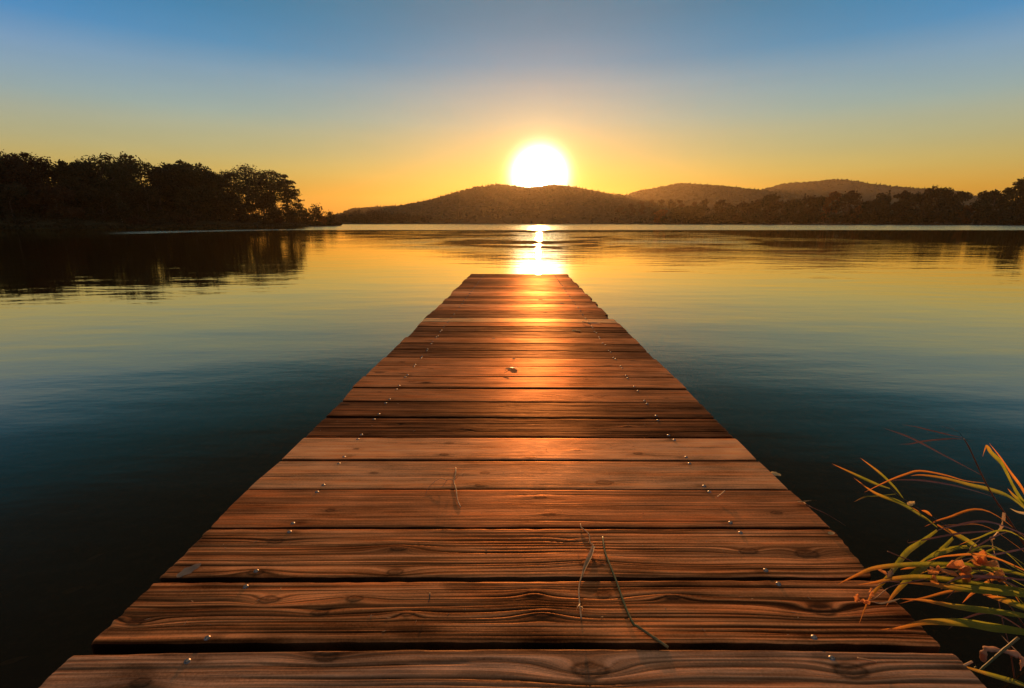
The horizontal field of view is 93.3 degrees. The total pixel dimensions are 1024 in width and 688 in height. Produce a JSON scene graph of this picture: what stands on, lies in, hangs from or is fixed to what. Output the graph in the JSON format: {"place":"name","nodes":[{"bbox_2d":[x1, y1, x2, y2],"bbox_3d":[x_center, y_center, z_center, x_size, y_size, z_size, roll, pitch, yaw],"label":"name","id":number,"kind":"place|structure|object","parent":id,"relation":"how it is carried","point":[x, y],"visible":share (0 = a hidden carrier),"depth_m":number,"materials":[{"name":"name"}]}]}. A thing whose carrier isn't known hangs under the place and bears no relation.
{"place":"outdoors","nodes":[
{"label":"outdoors","id":0,"kind":"place"},
{"bbox_2d":[0,217,340,228],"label":"shore","id":1,"kind":"structure","parent":0,"point":[91,222],"depth_m":139.73,"materials":[{"name":"brown soil"}]},
{"bbox_2d":[0,156,24,210],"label":"broadleaf tree","id":2,"kind":"object","parent":1,"relation":"on","point":[3,174],"visible":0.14,"depth_m":122.27,"materials":[{"name":"green plant"}]},
{"bbox_2d":[0,149,34,214],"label":"broadleaf tree","id":3,"kind":"object","parent":1,"relation":"on","point":[7,176],"visible":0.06,"depth_m":124.58,"materials":[{"name":"green plant"}]},
{"bbox_2d":[0,153,60,217],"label":"broadleaf tree","id":4,"kind":"object","parent":1,"relation":"on","point":[19,170],"visible":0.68,"depth_m":123.45,"materials":[{"name":"green plant"}]},
{"bbox_2d":[9,152,87,216],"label":"broadleaf tree","id":5,"kind":"object","parent":1,"relation":"on","point":[40,165],"visible":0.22,"depth_m":129.24,"materials":[{"name":"green plant"}]},
{"bbox_2d":[41,159,104,211],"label":"broadleaf tree","id":6,"kind":"object","parent":1,"relation":"on","point":[64,172],"visible":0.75,"depth_m":129.97,"materials":[{"name":"green plant"}]},
{"bbox_2d":[65,161,115,216],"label":"broadleaf tree","id":7,"kind":"object","parent":1,"relation":"on","point":[85,167],"visible":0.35,"depth_m":136.32,"materials":[{"name":"green plant"}]},
{"bbox_2d":[55,153,148,211],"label":"broadleaf tree","id":8,"kind":"object","parent":1,"relation":"on","point":[124,172],"visible":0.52,"depth_m":139.86,"materials":[{"name":"green plant"}]},
{"bbox_2d":[107,151,175,210],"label":"broadleaf tree","id":9,"kind":"object","parent":1,"relation":"on","point":[124,156],"visible":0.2,"depth_m":149.07,"materials":[{"name":"green plant"}]},
{"bbox_2d":[0,197,308,223],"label":"undergrowth","id":10,"kind":"object","parent":1,"relation":"on","point":[47,215],"visible":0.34,"depth_m":137.91,"materials":[{"name":"green plant"}]},
{"bbox_2d":[125,162,185,218],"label":"broadleaf tree","id":11,"kind":"object","parent":1,"relation":"on","point":[162,173],"visible":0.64,"depth_m":152.54,"materials":[{"name":"green plant"}]},
{"bbox_2d":[28,171,294,220],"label":"wood","id":12,"kind":"object","parent":1,"relation":"on","point":[278,208],"depth_m":166.01,"materials":[{"name":"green plant"}]},
{"bbox_2d":[0,223,332,228],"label":"shore grass","id":13,"kind":"structure","parent":1,"relation":"on","point":[28,226],"depth_m":127.75,"materials":[{"name":"green plant"}]},
{"bbox_2d":[148,163,198,211],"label":"broadleaf tree","id":14,"kind":"object","parent":1,"relation":"on","point":[184,186],"visible":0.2,"depth_m":159.49,"materials":[{"name":"green plant"}]},
{"bbox_2d":[163,159,210,213],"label":"broadleaf tree","id":15,"kind":"object","parent":1,"relation":"on","point":[181,168],"visible":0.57,"depth_m":159.67,"materials":[{"name":"green plant"}]},
{"bbox_2d":[185,162,228,217],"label":"broadleaf tree","id":16,"kind":"object","parent":1,"relation":"on","point":[213,194],"visible":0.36,"depth_m":164.80,"materials":[{"name":"green plant"}]},
{"bbox_2d":[199,170,238,219],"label":"broadleaf tree","id":17,"kind":"object","parent":1,"relation":"on","point":[224,208],"visible":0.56,"depth_m":167.96,"materials":[{"name":"green plant"}]},
{"bbox_2d":[218,191,253,221],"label":"broadleaf tree","id":18,"kind":"object","parent":1,"relation":"on","point":[242,214],"visible":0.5,"depth_m":171.17,"materials":[{"name":"green plant"}]},
{"bbox_2d":[220,171,261,218],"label":"pine tree","id":19,"kind":"object","parent":1,"relation":"on","point":[241,188],"visible":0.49,"depth_m":178.13,"materials":[{"name":"green plant"}]},
{"bbox_2d":[217,163,287,213],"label":"pine tree","id":20,"kind":"object","parent":1,"relation":"on","point":[245,173],"visible":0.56,"depth_m":183.26,"materials":[{"name":"green plant"}]},
{"bbox_2d":[243,194,281,220],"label":"broadleaf tree","id":21,"kind":"object","parent":1,"relation":"on","point":[268,201],"visible":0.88,"depth_m":186.50,"materials":[{"name":"green plant"}]},
{"bbox_2d":[240,171,286,218],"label":"pine tree","id":22,"kind":"object","parent":1,"relation":"on","point":[262,174],"visible":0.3,"depth_m":192.45,"materials":[{"name":"green plant"}]},
{"bbox_2d":[249,169,300,206],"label":"pine tree","id":23,"kind":"object","parent":1,"relation":"on","point":[272,173],"visible":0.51,"depth_m":194.88,"materials":[{"name":"green plant"}]},
{"bbox_2d":[280,206,303,223],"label":"bush","id":24,"kind":"object","parent":1,"relation":"on","point":[291,214],"visible":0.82,"depth_m":196.89,"materials":[{"name":"green plant"}]},
{"bbox_2d":[277,174,309,217],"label":"pine tree","id":25,"kind":"object","parent":1,"relation":"on","point":[298,206],"visible":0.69,"depth_m":200.57,"materials":[{"name":"green plant"}]},
{"bbox_2d":[297,210,316,223],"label":"bush","id":26,"kind":"object","parent":1,"relation":"on","point":[309,219],"visible":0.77,"depth_m":203.81,"materials":[{"name":"green plant"}]},
{"bbox_2d":[310,221,322,224],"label":"bush","id":27,"kind":"object","parent":1,"relation":"on","point":[315,222],"visible":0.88,"depth_m":204.94,"materials":[{"name":"green plant"}]},
{"bbox_2d":[308,203,329,225],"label":"bush","id":28,"kind":"object","parent":1,"relation":"on","point":[318,213],"visible":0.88,"depth_m":210.58,"materials":[{"name":"green plant"}]},
{"bbox_2d":[318,216,328,224],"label":"bush","id":29,"kind":"object","parent":1,"relation":"on","point":[323,220],"visible":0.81,"depth_m":211.27,"materials":[{"name":"green plant"}]},
{"bbox_2d":[324,221,336,224],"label":"bush","id":30,"kind":"object","parent":1,"relation":"on","point":[332,222],"visible":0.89,"depth_m":213.59,"materials":[{"name":"green plant"}]},
{"bbox_2d":[324,210,338,222],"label":"bush","id":31,"kind":"object","parent":1,"relation":"on","point":[331,216],"visible":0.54,"depth_m":220.46,"materials":[{"name":"green plant"}]},
{"bbox_2d":[0,224,1023,687],"bbox_3d":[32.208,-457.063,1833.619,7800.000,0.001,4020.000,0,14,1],"label":"water","id":32,"kind":"structure","parent":0,"point":[168,396],"depth_m":4.47,"materials":[{"name":"blue liquid"}]},
{"bbox_2d":[39,274,985,687],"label":"pier","id":33,"kind":"structure","parent":32,"relation":"in","point":[539,452],"depth_m":1.36,"materials":[{"name":"brown wood"}]},
{"bbox_2d":[176,563,200,576],"bbox_3d":[-0.862,0.603,1.290,0.030,0.004,0.059,5,15,18],"label":"fallen leaf","id":34,"kind":"object","parent":33,"relation":"on","point":[187,570],"visible":1,"depth_m":1.29,"materials":[{"name":"plant"}]},
{"bbox_2d":[425,467,462,507],"bbox_3d":[-0.229,0.488,1.696,0.131,0.030,0.259,0,14,1],"label":"dry stalk","id":35,"kind":"object","parent":33,"relation":"on","point":[453,480],"visible":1,"depth_m":1.71,"materials":[{"name":"plant"}]},
{"bbox_2d":[144,317,808,634],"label":"plant litter","id":36,"kind":"object","parent":33,"relation":"in","point":[486,550],"visible":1,"depth_m":1.20,"materials":[{"name":"plant"}]},
{"bbox_2d":[577,524,594,618],"bbox_3d":[0.201,0.591,1.303,0.045,0.020,0.368,2,14,9],"label":"bent reed","id":37,"kind":"object","parent":33,"relation":"on","point":[588,558],"visible":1,"depth_m":1.30,"materials":[{"name":"plant"}]},
{"bbox_2d":[602,536,668,648],"bbox_3d":[0.279,0.614,1.233,0.055,0.010,0.391,-3,14,-11],"label":"reed","id":38,"kind":"object","parent":33,"relation":"on","point":[638,626],"visible":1,"depth_m":1.15,"materials":[{"name":"brown plant"}]},
{"bbox_2d":[857,657,876,661],"bbox_3d":[0.748,0.665,1.019,0.040,0.009,0.007,0,14,1],"label":"twig","id":39,"kind":"object","parent":33,"relation":"on","point":[859,658],"visible":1,"depth_m":1.02,"materials":[{"name":"wood"}]},
{"bbox_2d":[833,459,1023,622],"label":"reed","id":40,"kind":"object","parent":32,"relation":"in","point":[931,557],"visible":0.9,"depth_m":1.31,"materials":[{"name":"green plant"}]},
{"bbox_2d":[837,508,1023,634],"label":"reed","id":41,"kind":"object","parent":32,"relation":"in","point":[972,587],"visible":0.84,"depth_m":1.16,"materials":[{"name":"plant"}]},
{"bbox_2d":[870,425,1023,567],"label":"reed","id":42,"kind":"object","parent":32,"relation":"in","point":[1004,515],"visible":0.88,"depth_m":1.37,"materials":[{"name":"plant"}]},
{"bbox_2d":[903,443,1023,628],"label":"reed","id":43,"kind":"object","parent":32,"relation":"in","point":[1018,497],"visible":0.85,"depth_m":1.42,"materials":[{"name":"green plant"}]},
{"bbox_2d":[966,636,1023,686],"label":"reed","id":44,"kind":"object","parent":32,"relation":"in","point":[993,658],"visible":0.95,"depth_m":1.05,"materials":[{"name":"plant"}]},
{"bbox_2d":[979,646,1023,670],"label":"curled bark","id":45,"kind":"object","parent":44,"relation":"attached to","point":[986,649],"visible":0.88,"depth_m":1.13,"materials":[{"name":"brown plant"}]},
{"bbox_2d":[0,0,1023,220],"label":"sky","id":46,"kind":"structure","parent":0,"point":[360,103],"materials":[{"name":"blue"}]},
{"bbox_2d":[347,186,712,222],"bbox_3d":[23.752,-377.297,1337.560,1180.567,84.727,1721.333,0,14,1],"label":"hill","id":47,"kind":"structure","parent":0,"point":[526,219],"depth_m":732.75,"materials":[{"name":"brown plant"}]},
{"bbox_2d":[336,183,710,219],"bbox_3d":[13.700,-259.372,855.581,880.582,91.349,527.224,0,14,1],"label":"hillside wood","id":48,"kind":"object","parent":47,"relation":"on","point":[514,195],"visible":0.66,"depth_m":871.15,"materials":[{"name":"plant"}]},
{"bbox_2d":[668,207,682,222],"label":"broadleaf tree","id":49,"kind":"object","parent":47,"relation":"on","point":[674,212],"visible":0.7,"depth_m":524.40,"materials":[{"name":"green plant"}]},
{"bbox_2d":[343,223,1023,224],"bbox_3d":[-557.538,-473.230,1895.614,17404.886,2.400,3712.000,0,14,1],"label":"shore","id":50,"kind":"structure","parent":0,"point":[700,223],"depth_m":509.88,"materials":[{"name":"brown soil"}]},
{"bbox_2d":[328,209,618,223],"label":"lakeside wood","id":51,"kind":"object","parent":50,"relation":"on","point":[356,216],"visible":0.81,"depth_m":699.76,"materials":[{"name":"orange plant"}]},
{"bbox_2d":[628,203,635,214],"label":"distant tree","id":52,"kind":"object","parent":50,"relation":"on","point":[630,207],"visible":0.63,"depth_m":678.16,"materials":[{"name":"green plant"}]},
{"bbox_2d":[638,201,645,214],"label":"distant tree","id":53,"kind":"object","parent":50,"relation":"on","point":[641,210],"visible":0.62,"depth_m":658.26,"materials":[{"name":"green plant"}]},
{"bbox_2d":[647,199,656,215],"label":"distant tree","id":54,"kind":"object","parent":50,"relation":"on","point":[653,204],"visible":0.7,"depth_m":644.69,"materials":[{"name":"green plant"}]},
{"bbox_2d":[654,199,664,215],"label":"distant tree","id":55,"kind":"object","parent":50,"relation":"on","point":[661,201],"visible":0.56,"depth_m":631.43,"materials":[{"name":"green plant"}]},
{"bbox_2d":[653,209,667,223],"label":"broadleaf tree","id":56,"kind":"object","parent":50,"relation":"on","point":[659,213],"visible":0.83,"depth_m":544.76,"materials":[{"name":"green plant"}]},
{"bbox_2d":[678,205,694,222],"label":"broadleaf tree","id":57,"kind":"object","parent":50,"relation":"on","point":[685,209],"visible":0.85,"depth_m":518.24,"materials":[{"name":"green plant"}]},
{"bbox_2d":[686,204,707,223],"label":"broadleaf tree","id":58,"kind":"object","parent":50,"relation":"on","point":[699,210],"visible":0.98,"depth_m":510.58,"materials":[{"name":"green plant"}]},
{"bbox_2d":[699,198,711,216],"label":"distant tree","id":59,"kind":"object","parent":50,"relation":"on","point":[705,202],"visible":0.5,"depth_m":590.26,"materials":[{"name":"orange plant"}]},
{"bbox_2d":[710,199,726,222],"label":"broadleaf tree","id":60,"kind":"object","parent":50,"relation":"on","point":[718,208],"visible":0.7,"depth_m":503.41,"materials":[{"name":"green plant"}]},
{"bbox_2d":[732,201,751,223],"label":"broadleaf tree","id":61,"kind":"object","parent":50,"relation":"on","point":[744,207],"visible":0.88,"depth_m":489.07,"materials":[{"name":"green plant"}]},
{"bbox_2d":[746,199,762,223],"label":"broadleaf tree","id":62,"kind":"object","parent":50,"relation":"on","point":[753,205],"visible":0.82,"depth_m":484.88,"materials":[{"name":"green plant"}]},
{"bbox_2d":[756,193,780,222],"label":"broadleaf tree","id":63,"kind":"object","parent":50,"relation":"on","point":[767,200],"visible":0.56,"depth_m":477.22,"materials":[{"name":"green plant"}]},
{"bbox_2d":[762,199,786,223],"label":"broadleaf tree","id":64,"kind":"object","parent":50,"relation":"on","point":[775,206],"visible":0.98,"depth_m":470.05,"materials":[{"name":"green plant"}]},
{"bbox_2d":[781,199,806,223],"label":"broadleaf tree","id":65,"kind":"object","parent":50,"relation":"on","point":[791,206],"visible":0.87,"depth_m":461.61,"materials":[{"name":"green plant"}]},
{"bbox_2d":[799,193,805,221],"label":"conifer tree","id":66,"kind":"object","parent":50,"relation":"on","point":[802,209],"visible":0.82,"depth_m":458.70,"materials":[{"name":"green plant"}]},
{"bbox_2d":[797,195,820,223],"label":"broadleaf tree","id":67,"kind":"object","parent":50,"relation":"on","point":[813,208],"visible":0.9,"depth_m":451.04,"materials":[{"name":"green plant"}]},
{"bbox_2d":[609,208,1023,224],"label":"shore thicket","id":68,"kind":"object","parent":50,"relation":"on","point":[931,214],"visible":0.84,"depth_m":443.74,"materials":[{"name":"green plant"}]},
{"bbox_2d":[810,195,825,222],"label":"broadleaf tree","id":69,"kind":"object","parent":50,"relation":"on","point":[821,198],"visible":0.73,"depth_m":448.70,"materials":[{"name":"green plant"}]},
{"bbox_2d":[820,191,840,221],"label":"broadleaf tree","id":70,"kind":"object","parent":50,"relation":"on","point":[833,196],"visible":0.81,"depth_m":446.17,"materials":[{"name":"green plant"}]},
{"bbox_2d":[831,190,862,223],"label":"broadleaf tree","id":71,"kind":"object","parent":50,"relation":"on","point":[851,197],"visible":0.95,"depth_m":433.47,"materials":[{"name":"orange plant"}]},
{"bbox_2d":[851,205,863,223],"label":"broadleaf tree","id":72,"kind":"object","parent":50,"relation":"on","point":[857,212],"visible":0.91,"depth_m":428.15,"materials":[{"name":"green plant"}]},
{"bbox_2d":[857,199,883,223],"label":"broadleaf tree","id":73,"kind":"object","parent":50,"relation":"on","point":[867,208],"visible":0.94,"depth_m":422.61,"materials":[{"name":"green plant"}]},
{"bbox_2d":[871,192,890,223],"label":"broadleaf tree","id":74,"kind":"object","parent":50,"relation":"on","point":[883,200],"visible":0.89,"depth_m":418.57,"materials":[{"name":"green plant"}]},
{"bbox_2d":[886,190,913,223],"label":"broadleaf tree","id":75,"kind":"object","parent":50,"relation":"on","point":[901,196],"visible":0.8,"depth_m":409.23,"materials":[{"name":"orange plant"}]},
{"bbox_2d":[894,191,928,223],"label":"broadleaf tree","id":76,"kind":"object","parent":50,"relation":"on","point":[907,203],"visible":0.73,"depth_m":405.09,"materials":[{"name":"green plant"}]},
{"bbox_2d":[913,185,941,222],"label":"broadleaf tree","id":77,"kind":"object","parent":50,"relation":"on","point":[927,196],"visible":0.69,"depth_m":397.17,"materials":[{"name":"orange plant"}]},
{"bbox_2d":[923,187,956,222],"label":"broadleaf tree","id":78,"kind":"object","parent":50,"relation":"on","point":[944,194],"visible":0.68,"depth_m":389.19,"materials":[{"name":"green plant"}]},
{"bbox_2d":[941,191,973,223],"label":"broadleaf tree","id":79,"kind":"object","parent":50,"relation":"on","point":[962,196],"visible":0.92,"depth_m":384.80,"materials":[{"name":"green plant"}]},
{"bbox_2d":[956,205,973,223],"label":"broadleaf tree","id":80,"kind":"object","parent":50,"relation":"on","point":[965,208],"visible":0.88,"depth_m":380.81,"materials":[{"name":"green plant"}]},
{"bbox_2d":[969,190,992,223],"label":"broadleaf tree","id":81,"kind":"object","parent":50,"relation":"on","point":[982,195],"visible":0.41,"depth_m":372.90,"materials":[{"name":"green plant"}]},
{"bbox_2d":[974,188,1002,223],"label":"broadleaf tree","id":82,"kind":"object","parent":50,"relation":"on","point":[992,196],"visible":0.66,"depth_m":361.91,"materials":[{"name":"green plant"}]},
{"bbox_2d":[985,187,1013,223],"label":"broadleaf tree","id":83,"kind":"object","parent":50,"relation":"on","point":[993,216],"visible":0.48,"depth_m":350.62,"materials":[{"name":"green plant"}]},
{"bbox_2d":[1002,177,1023,222],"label":"broadleaf tree","id":84,"kind":"object","parent":50,"relation":"on","point":[1014,193],"visible":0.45,"depth_m":339.07,"materials":[{"name":"green plant"}]},
{"bbox_2d":[1004,193,1023,223],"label":"broadleaf tree","id":85,"kind":"object","parent":50,"relation":"on","point":[1017,207],"visible":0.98,"depth_m":326.51,"materials":[{"name":"green plant"}]},
{"bbox_2d":[1015,185,1023,223],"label":"broadleaf tree","id":86,"kind":"object","parent":50,"relation":"on","point":[1021,189],"visible":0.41,"depth_m":326.88,"materials":[{"name":"green plant"}]},
{"bbox_2d":[628,184,863,222],"bbox_3d":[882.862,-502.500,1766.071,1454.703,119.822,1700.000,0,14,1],"label":"hill","id":87,"kind":"structure","parent":0,"point":[709,205],"depth_m":1276.64,"materials":[{"name":"plant"}]},
{"bbox_2d":[668,199,675,210],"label":"distant tree","id":88,"kind":"object","parent":87,"relation":"on","point":[671,202],"visible":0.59,"depth_m":616.00,"materials":[{"name":"orange plant"}]},
{"bbox_2d":[677,200,684,206],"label":"distant tree","id":89,"kind":"object","parent":87,"relation":"on","point":[680,202],"visible":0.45,"depth_m":603.79,"materials":[{"name":"orange plant"}]},
{"bbox_2d":[624,182,855,219],"bbox_3d":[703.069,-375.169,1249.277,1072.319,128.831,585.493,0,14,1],"label":"hillside wood","id":90,"kind":"object","parent":87,"relation":"on","point":[716,188],"visible":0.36,"depth_m":1360.08,"materials":[{"name":"green plant"}]},
{"bbox_2d":[767,181,994,222],"bbox_3d":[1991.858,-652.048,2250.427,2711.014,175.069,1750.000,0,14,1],"label":"hill","id":91,"kind":"structure","parent":0,"point":[817,192],"depth_m":1866.12,"materials":[{"name":"plant"}]},
{"bbox_2d":[761,178,980,215],"bbox_3d":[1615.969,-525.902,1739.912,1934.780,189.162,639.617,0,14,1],"label":"hillside wood","id":92,"kind":"object","parent":91,"relation":"on","point":[858,187],"visible":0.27,"depth_m":1950.69,"materials":[{"name":"green plant"}]},
{"bbox_2d":[853,540,1023,679],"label":"dry vine","id":93,"kind":"object","parent":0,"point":[959,565],"visible":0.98,"depth_m":1.20,"materials":[{"name":"orange plant"}]}
]}

